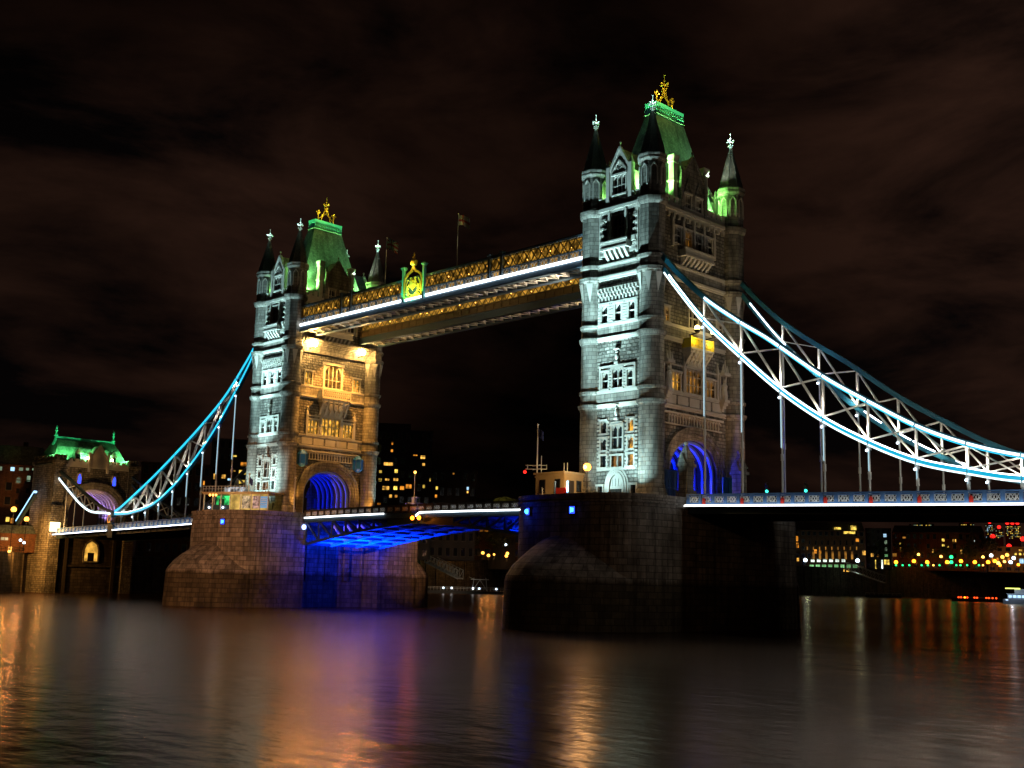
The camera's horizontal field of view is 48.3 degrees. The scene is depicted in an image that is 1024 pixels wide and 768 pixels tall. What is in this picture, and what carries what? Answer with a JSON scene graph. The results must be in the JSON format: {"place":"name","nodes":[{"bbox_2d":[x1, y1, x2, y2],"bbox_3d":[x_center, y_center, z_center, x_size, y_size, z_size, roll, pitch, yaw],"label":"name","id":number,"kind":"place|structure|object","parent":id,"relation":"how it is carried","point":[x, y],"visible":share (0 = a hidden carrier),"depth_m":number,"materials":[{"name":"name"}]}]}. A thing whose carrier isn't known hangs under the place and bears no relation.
{"place":"outdoors","nodes":[
{"label":"outdoors","id":0,"kind":"place"},
{"bbox_2d":[0,442,44,525],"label":"building","id":1,"kind":"structure","parent":0,"point":[16,471],"depth_m":291.46,"materials":[{"name":"brick"}]},
{"bbox_2d":[405,471,421,509],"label":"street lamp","id":2,"kind":"object","parent":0,"point":[414,498],"visible":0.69,"depth_m":214.99,"materials":[{"name":"grey metal"}]},
{"bbox_2d":[0,592,1023,767],"bbox_3d":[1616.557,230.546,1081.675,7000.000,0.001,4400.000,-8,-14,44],"label":"river","id":3,"kind":"structure","parent":0,"point":[149,680],"depth_m":62.25,"materials":[{"name":"liquid"}]},
{"bbox_2d":[162,509,427,607],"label":"bridge pier","id":4,"kind":"structure","parent":3,"relation":"in","point":[253,559],"depth_m":196.43,"materials":[{"name":"stone"}]},
{"bbox_2d":[201,486,283,510],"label":"kiosk","id":5,"kind":"object","parent":4,"relation":"on","point":[240,498],"visible":0.94,"depth_m":199.74,"materials":[{"name":"white paint"}]},
{"bbox_2d":[245,198,385,515],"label":"bridge tower","id":6,"kind":"structure","parent":4,"relation":"on","point":[319,404],"depth_m":212.84,"materials":[{"name":"stone"}]},
{"bbox_2d":[262,458,270,478],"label":"window","id":7,"kind":"structure","parent":6,"relation":"in","point":[267,461],"depth_m":207.81,"materials":[{"name":"stone"}]},
{"bbox_2d":[265,417,273,433],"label":"window","id":8,"kind":"structure","parent":6,"relation":"in","point":[270,419],"depth_m":209.16,"materials":[{"name":"stone"}]},
{"bbox_2d":[271,304,278,323],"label":"window","id":9,"kind":"structure","parent":6,"relation":"in","point":[275,307],"depth_m":212.84,"materials":[{"name":"glass"}]},
{"bbox_2d":[273,274,282,291],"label":"window","id":10,"kind":"structure","parent":6,"relation":"in","point":[278,277],"depth_m":213.62,"materials":[{"name":"stone"}]},
{"bbox_2d":[296,449,308,466],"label":"lantern box","id":11,"kind":"object","parent":6,"relation":"attached to","point":[302,458],"visible":1,"depth_m":205.88,"materials":[{"name":"blue paint"}]},
{"bbox_2d":[304,369,313,385],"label":"window","id":12,"kind":"structure","parent":6,"relation":"in","point":[307,373],"depth_m":210.26,"materials":[{"name":"glass"}]},
{"bbox_2d":[308,417,319,435],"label":"window","id":13,"kind":"structure","parent":6,"relation":"in","point":[312,422],"depth_m":209.95,"materials":[{"name":"glass"}]},
{"bbox_2d":[321,416,340,437],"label":"window","id":14,"kind":"structure","parent":6,"relation":"in","point":[330,428],"depth_m":212.69,"materials":[{"name":"glass"}]},
{"bbox_2d":[328,287,336,298],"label":"window","id":15,"kind":"structure","parent":6,"relation":"in","point":[330,290],"depth_m":215.93,"materials":[{"name":"glass"}]},
{"bbox_2d":[322,362,344,391],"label":"window","id":16,"kind":"structure","parent":6,"relation":"in","point":[332,372],"depth_m":214.36,"materials":[{"name":"glass"}]},
{"bbox_2d":[342,422,353,439],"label":"window","id":17,"kind":"structure","parent":6,"relation":"in","point":[346,430],"depth_m":215.35,"materials":[{"name":"glass"}]},
{"bbox_2d":[352,377,361,393],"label":"window","id":18,"kind":"structure","parent":6,"relation":"in","point":[355,386],"depth_m":217.89,"materials":[{"name":"glass"}]},
{"bbox_2d":[352,456,363,472],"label":"lantern box","id":19,"kind":"object","parent":6,"relation":"attached to","point":[357,463],"visible":1,"depth_m":214.58,"materials":[{"name":"teal glass"}]},
{"bbox_2d":[304,504,480,548],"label":"bascule leaf","id":20,"kind":"object","parent":4,"relation":"on","point":[402,524],"visible":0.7,"depth_m":193.32,"materials":[{"name":"metal"}]},
{"bbox_2d":[428,577,503,594],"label":"pontoon","id":21,"kind":"object","parent":3,"relation":"on","point":[468,592],"visible":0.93,"depth_m":422.11,"materials":[{"name":"black metal"}]},
{"bbox_2d":[502,492,800,632],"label":"bridge pier","id":22,"kind":"structure","parent":3,"relation":"in","point":[611,562],"depth_m":137.77,"materials":[{"name":"stone"}]},
{"bbox_2d":[415,501,519,535],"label":"bascule leaf","id":23,"kind":"object","parent":22,"relation":"on","point":[501,519],"visible":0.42,"depth_m":170.32,"materials":[{"name":"metal"}]},
{"bbox_2d":[554,480,568,493],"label":"barrier board","id":24,"kind":"object","parent":22,"relation":"on","point":[561,490],"visible":0.91,"depth_m":146.88,"materials":[{"name":"red paint"}]},
{"bbox_2d":[583,461,590,492],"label":"lamp post","id":25,"kind":"object","parent":22,"relation":"on","point":[587,467],"visible":0.96,"depth_m":143.19,"materials":[{"name":"black metal"}]},
{"bbox_2d":[578,75,749,501],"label":"bridge tower","id":26,"kind":"structure","parent":22,"relation":"on","point":[648,200],"depth_m":154.17,"materials":[{"name":"stone"}]},
{"bbox_2d":[299,233,582,335],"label":"walkway","id":27,"kind":"structure","parent":26,"relation":"attached to","point":[534,266],"depth_m":179.59,"materials":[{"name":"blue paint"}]},
{"bbox_2d":[384,237,397,283],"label":"flagpole","id":28,"kind":"object","parent":27,"relation":"on","point":[391,244],"visible":0.98,"depth_m":195.08,"materials":[{"name":"white paint"}]},
{"bbox_2d":[401,253,427,302],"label":"crest frame","id":29,"kind":"object","parent":27,"relation":"on","point":[415,286],"visible":1,"depth_m":185.52,"materials":[{"name":"gold metal"}]},
{"bbox_2d":[456,213,469,264],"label":"flagpole","id":30,"kind":"object","parent":27,"relation":"on","point":[463,220],"visible":0.99,"depth_m":182.46,"materials":[{"name":"white paint"}]},
{"bbox_2d":[358,277,581,347],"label":"walkway","id":31,"kind":"structure","parent":26,"relation":"attached to","point":[539,301],"depth_m":196.63,"materials":[{"name":"paint"}]},
{"bbox_2d":[598,436,607,451],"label":"window","id":32,"kind":"structure","parent":26,"relation":"in","point":[604,439],"depth_m":151.67,"materials":[{"name":"stone"}]},
{"bbox_2d":[598,454,607,468],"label":"window","id":33,"kind":"structure","parent":26,"relation":"in","point":[605,465],"depth_m":151.26,"materials":[{"name":"stone"}]},
{"bbox_2d":[598,419,608,435],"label":"window","id":34,"kind":"structure","parent":26,"relation":"in","point":[604,421],"depth_m":152.07,"materials":[{"name":"stone"}]},
{"bbox_2d":[600,218,607,239],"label":"window","id":35,"kind":"structure","parent":26,"relation":"in","point":[604,220],"depth_m":156.63,"materials":[{"name":"glass"}]},
{"bbox_2d":[599,302,609,324],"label":"window","id":36,"kind":"structure","parent":26,"relation":"in","point":[604,306],"depth_m":154.68,"materials":[{"name":"stone"}]},
{"bbox_2d":[600,370,609,390],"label":"window","id":37,"kind":"structure","parent":26,"relation":"in","point":[605,374],"depth_m":152.93,"materials":[{"name":"stone"}]},
{"bbox_2d":[609,423,623,450],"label":"window","id":38,"kind":"structure","parent":26,"relation":"in","point":[618,428],"depth_m":150.16,"materials":[{"name":"stone"}]},
{"bbox_2d":[609,453,623,468],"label":"window","id":39,"kind":"structure","parent":26,"relation":"in","point":[618,459],"depth_m":149.53,"materials":[{"name":"stone"}]},
{"bbox_2d":[610,365,624,389],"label":"window","id":40,"kind":"structure","parent":26,"relation":"in","point":[618,370],"depth_m":151.45,"materials":[{"name":"stone"}]},
{"bbox_2d":[612,299,622,322],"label":"window","id":41,"kind":"structure","parent":26,"relation":"in","point":[617,304],"depth_m":153.08,"materials":[{"name":"stone"}]},
{"bbox_2d":[611,212,623,239],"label":"window","id":42,"kind":"structure","parent":26,"relation":"in","point":[619,220],"depth_m":155.11,"materials":[{"name":"glass"}]},
{"bbox_2d":[611,170,626,196],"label":"window","id":43,"kind":"structure","parent":26,"relation":"in","point":[620,186],"depth_m":155.89,"materials":[{"name":"glass"}]},
{"bbox_2d":[624,366,633,387],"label":"window","id":44,"kind":"structure","parent":26,"relation":"in","point":[630,370],"depth_m":150.01,"materials":[{"name":"stone"}]},
{"bbox_2d":[625,434,634,449],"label":"window","id":45,"kind":"structure","parent":26,"relation":"in","point":[632,436],"depth_m":148.44,"materials":[{"name":"stone"}]},
{"bbox_2d":[625,416,635,432],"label":"window","id":46,"kind":"structure","parent":26,"relation":"in","point":[631,419],"depth_m":148.81,"materials":[{"name":"stone"}]},
{"bbox_2d":[625,451,635,466],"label":"window","id":47,"kind":"structure","parent":26,"relation":"in","point":[632,464],"depth_m":148.05,"materials":[{"name":"stone"}]},
{"bbox_2d":[626,297,637,319],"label":"window","id":48,"kind":"structure","parent":26,"relation":"in","point":[630,301],"depth_m":151.41,"materials":[{"name":"stone"}]},
{"bbox_2d":[628,211,635,232],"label":"window","id":49,"kind":"structure","parent":26,"relation":"in","point":[630,214],"depth_m":153.34,"materials":[{"name":"glass"}]},
{"bbox_2d":[628,482,637,492],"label":"window","id":50,"kind":"structure","parent":26,"relation":"in","point":[634,484],"depth_m":147.00,"materials":[{"name":"stone"}]},
{"bbox_2d":[664,303,671,322],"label":"window","id":51,"kind":"structure","parent":26,"relation":"in","point":[666,306],"depth_m":152.07,"materials":[{"name":"stone"}]},
{"bbox_2d":[672,369,682,391],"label":"window","id":52,"kind":"structure","parent":26,"relation":"in","point":[676,374],"depth_m":152.26,"materials":[{"name":"glass"}]},
{"bbox_2d":[675,224,682,245],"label":"window","id":53,"kind":"structure","parent":26,"relation":"in","point":[678,228],"depth_m":155.72,"materials":[{"name":"glass"}]},
{"bbox_2d":[684,191,692,213],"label":"window","id":54,"kind":"structure","parent":26,"relation":"in","point":[687,195],"depth_m":158.11,"materials":[{"name":"stone"}]},
{"bbox_2d":[685,227,693,248],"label":"window","id":55,"kind":"structure","parent":26,"relation":"in","point":[688,232],"depth_m":157.44,"materials":[{"name":"glass"}]},
{"bbox_2d":[688,306,699,328],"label":"window","id":56,"kind":"structure","parent":26,"relation":"in","point":[691,316],"depth_m":156.29,"materials":[{"name":"stone"}]},
{"bbox_2d":[686,366,702,396],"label":"window","id":57,"kind":"structure","parent":26,"relation":"in","point":[692,376],"depth_m":155.00,"materials":[{"name":"glass"}]},
{"bbox_2d":[695,196,703,217],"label":"window","id":58,"kind":"structure","parent":26,"relation":"in","point":[699,200],"depth_m":159.96,"materials":[{"name":"stone"}]},
{"bbox_2d":[696,232,703,252],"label":"window","id":59,"kind":"structure","parent":26,"relation":"in","point":[699,236],"depth_m":159.22,"materials":[{"name":"glass"}]},
{"bbox_2d":[706,235,713,255],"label":"window","id":60,"kind":"structure","parent":26,"relation":"in","point":[709,240],"depth_m":160.78,"materials":[{"name":"glass"}]},
{"bbox_2d":[706,377,716,399],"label":"window","id":61,"kind":"structure","parent":26,"relation":"in","point":[710,382],"depth_m":157.55,"materials":[{"name":"glass"}]},
{"bbox_2d":[661,251,1023,495],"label":"suspension chain","id":62,"kind":"object","parent":26,"relation":"hanging from","point":[916,460],"visible":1,"depth_m":129.82,"materials":[{"name":"teal paint"}]},
{"bbox_2d":[683,489,1023,522],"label":"road span","id":63,"kind":"object","parent":62,"relation":"hanging from","point":[969,508],"visible":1,"depth_m":128.01,"materials":[{"name":"metal"}]},
{"bbox_2d":[740,279,1020,501],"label":"suspension chain","id":64,"kind":"object","parent":26,"relation":"hanging from","point":[900,398],"visible":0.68,"depth_m":146.36,"materials":[{"name":"teal paint"}]},
{"bbox_2d":[952,596,1002,601],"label":"barge","id":65,"kind":"object","parent":3,"relation":"on","point":[977,599],"visible":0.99,"depth_m":599.29,"materials":[{"name":"black metal"}]},
{"bbox_2d":[1003,588,1023,603],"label":"passenger boat","id":66,"kind":"object","parent":3,"relation":"on","point":[1016,596],"visible":0.96,"depth_m":538.73,"materials":[{"name":"white paint"}]},
{"bbox_2d":[0,0,1023,573],"label":"sky","id":67,"kind":"structure","parent":0,"point":[151,151],"materials":[{"name":"black"}]},
{"bbox_2d":[533,463,584,494],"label":"control cabin","id":68,"kind":"object","parent":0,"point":[545,481],"visible":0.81,"depth_m":150.94,"materials":[{"name":"beige paint"}]},
{"bbox_2d":[523,424,546,473],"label":"signal mast","id":69,"kind":"object","parent":68,"relation":"on","point":[540,433],"visible":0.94,"depth_m":153.75,"materials":[{"name":"beige metal"}]},
{"bbox_2d":[985,523,996,572],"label":"office tower","id":70,"kind":"structure","parent":0,"point":[989,528],"depth_m":2384.29,"materials":[{"name":"concrete"}]},
{"bbox_2d":[995,525,1004,572],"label":"office tower","id":71,"kind":"structure","parent":0,"point":[999,533],"depth_m":2375.77,"materials":[{"name":"concrete"}]},
{"bbox_2d":[1005,523,1021,573],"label":"office tower","id":72,"kind":"structure","parent":0,"point":[1012,534],"depth_m":2366.22,"materials":[{"name":"concrete"}]},
{"bbox_3d":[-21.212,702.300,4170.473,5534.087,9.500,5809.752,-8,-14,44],"label":"ground","id":73,"kind":"structure","parent":0,"visible":0},
{"bbox_2d":[0,546,27,592],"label":"river wall","id":74,"kind":"structure","parent":73,"relation":"on","point":[13,567],"depth_m":263.55,"materials":[{"name":"stone"}]},
{"bbox_2d":[0,520,36,552],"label":"quay house","id":75,"kind":"structure","parent":73,"relation":"on","point":[18,533],"depth_m":271.73,"materials":[{"name":"brick"}]},
{"bbox_2d":[15,491,36,524],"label":"anchor chain","id":76,"kind":"object","parent":75,"relation":"attached to","point":[26,507],"visible":1,"depth_m":271.87,"materials":[{"name":"paint"}]},
{"bbox_2d":[25,426,140,593],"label":"gatehouse","id":77,"kind":"object","parent":73,"relation":"on","point":[65,565],"visible":0.81,"depth_m":275.55,"materials":[{"name":"stone"}]},
{"bbox_2d":[48,521,59,532],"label":"wall lantern","id":78,"kind":"object","parent":77,"relation":"attached to","point":[54,525],"depth_m":268.36,"materials":[{"name":"white glass"}]},
{"bbox_2d":[59,471,112,528],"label":"short chain","id":79,"kind":"object","parent":77,"relation":"hanging from","point":[84,492],"visible":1,"depth_m":262.00,"materials":[{"name":"paint"}]},
{"bbox_2d":[82,540,99,562],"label":"arched doorway","id":80,"kind":"structure","parent":77,"relation":"in","point":[91,551],"depth_m":275.37,"materials":[{"name":"stone"}]},
{"bbox_2d":[52,517,192,541],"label":"road span","id":81,"kind":"object","parent":77,"relation":"attached to","point":[148,530],"visible":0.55,"depth_m":250.21,"materials":[{"name":"metal"}]},
{"bbox_2d":[110,349,252,522],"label":"suspension chain","id":82,"kind":"object","parent":81,"relation":"attached to","point":[240,378],"visible":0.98,"depth_m":228.68,"materials":[{"name":"teal paint"}]},
{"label":"pin pedestal","id":83,"kind":"object","parent":81,"relation":"on","visible":0},
{"bbox_2d":[186,467,310,516],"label":"suspension chain","id":84,"kind":"object","parent":83,"relation":"attached to","point":[236,479],"visible":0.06,"depth_m":250.19,"materials":[{"name":"paint"}]},
{"bbox_2d":[131,477,187,520],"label":"short chain","id":85,"kind":"object","parent":77,"relation":"hanging from","point":[155,508],"visible":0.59,"depth_m":273.11,"materials":[{"name":"paint"}]},
{"bbox_2d":[107,515,114,537],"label":"pin pedestal","id":86,"kind":"object","parent":73,"relation":"on","point":[110,533],"visible":1,"depth_m":248.38,"materials":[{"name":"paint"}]},
{"bbox_2d":[130,552,134,591],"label":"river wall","id":87,"kind":"structure","parent":73,"relation":"on","point":[132,572],"depth_m":301.56,"materials":[{"name":"stone"}]},
{"bbox_2d":[136,479,170,555],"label":"tree","id":88,"kind":"object","parent":73,"relation":"on","point":[142,542],"visible":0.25,"depth_m":311.29,"materials":[{"name":"brown plant"}]},
{"bbox_2d":[132,552,176,591],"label":"river wall","id":89,"kind":"structure","parent":73,"relation":"on","point":[149,574],"depth_m":306.79,"materials":[{"name":"stone"}]},
{"bbox_2d":[135,445,214,556],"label":"building","id":90,"kind":"structure","parent":73,"relation":"on","point":[172,547],"depth_m":329.81,"materials":[{"name":"brick"}]},
{"bbox_2d":[209,438,247,504],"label":"apartment tower","id":91,"kind":"structure","parent":73,"relation":"on","point":[225,462],"depth_m":408.35,"materials":[{"name":"concrete"}]},
{"bbox_2d":[375,423,433,560],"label":"building","id":92,"kind":"structure","parent":73,"relation":"on","point":[404,451],"depth_m":438.56,"materials":[{"name":"concrete"}]},
{"bbox_2d":[424,556,463,578],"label":"gangway","id":93,"kind":"object","parent":92,"relation":"attached to","point":[445,570],"visible":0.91,"depth_m":432.04,"materials":[{"name":"white paint"}]},
{"bbox_2d":[428,469,477,560],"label":"hotel wing","id":94,"kind":"structure","parent":73,"relation":"on","point":[450,486],"depth_m":443.98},
{"bbox_2d":[425,557,508,591],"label":"river wall","id":95,"kind":"structure","parent":73,"relation":"on","point":[476,569],"depth_m":484.20,"materials":[{"name":"stone"}]},
{"bbox_2d":[475,531,488,545],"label":"tree","id":96,"kind":"object","parent":73,"relation":"on","point":[478,537],"visible":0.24,"depth_m":488.80,"materials":[{"name":"brown plant"}]},
{"bbox_2d":[474,496,518,560],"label":"dock house","id":97,"kind":"structure","parent":73,"relation":"on","point":[479,549],"depth_m":494.75,"materials":[{"name":"brick"}]},
{"bbox_2d":[483,531,516,559],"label":"tree","id":98,"kind":"object","parent":73,"relation":"on","point":[496,538],"visible":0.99,"depth_m":487.04,"materials":[{"name":"brown plant"}]},
{"bbox_2d":[488,496,515,569],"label":"building","id":99,"kind":"structure","parent":73,"relation":"on","point":[495,562],"depth_m":493.45,"materials":[{"name":"glass"}]},
{"bbox_2d":[795,522,865,571],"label":"building","id":100,"kind":"structure","parent":73,"relation":"on","point":[826,544],"depth_m":764.08,"materials":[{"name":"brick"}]},
{"bbox_2d":[844,562,885,582],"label":"gangway","id":101,"kind":"object","parent":73,"relation":"on","point":[862,574],"visible":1,"depth_m":721.68,"materials":[{"name":"white paint"}]},
{"bbox_2d":[865,528,891,568],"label":"glass block","id":102,"kind":"structure","parent":73,"relation":"on","point":[879,535],"depth_m":769.34,"materials":[{"name":"glass"}]},
{"bbox_2d":[869,538,890,567],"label":"tree","id":103,"kind":"object","parent":73,"relation":"on","point":[877,550],"visible":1,"depth_m":762.56,"materials":[{"name":"brown plant"}]},
{"bbox_2d":[892,540,925,569],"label":"tree","id":104,"kind":"object","parent":73,"relation":"on","point":[905,551],"visible":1,"depth_m":782.02,"materials":[{"name":"brown plant"}]},
{"bbox_2d":[797,564,1023,598],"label":"river wall","id":105,"kind":"structure","parent":73,"relation":"on","point":[827,581],"depth_m":781.04,"materials":[{"name":"stone"}]},
{"bbox_2d":[892,524,985,571],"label":"building","id":106,"kind":"structure","parent":73,"relation":"on","point":[924,538],"depth_m":790.64,"materials":[{"name":"brick"}]},
{"bbox_2d":[927,544,952,563],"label":"tree","id":107,"kind":"object","parent":73,"relation":"on","point":[944,551],"visible":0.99,"depth_m":775.16,"materials":[{"name":"brown plant"}]},
{"bbox_2d":[958,543,981,570],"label":"tree","id":108,"kind":"object","parent":73,"relation":"on","point":[970,552],"visible":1,"depth_m":765.24,"materials":[{"name":"brown plant"}]},
{"bbox_2d":[960,528,1001,570],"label":"tree","id":109,"kind":"object","parent":73,"relation":"on","point":[988,542],"visible":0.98,"depth_m":772.38,"materials":[{"name":"brown plant"}]},
{"bbox_2d":[988,546,1023,572],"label":"flats","id":110,"kind":"structure","parent":73,"relation":"on","point":[1016,552],"depth_m":781.34,"materials":[{"name":"brown brick"}]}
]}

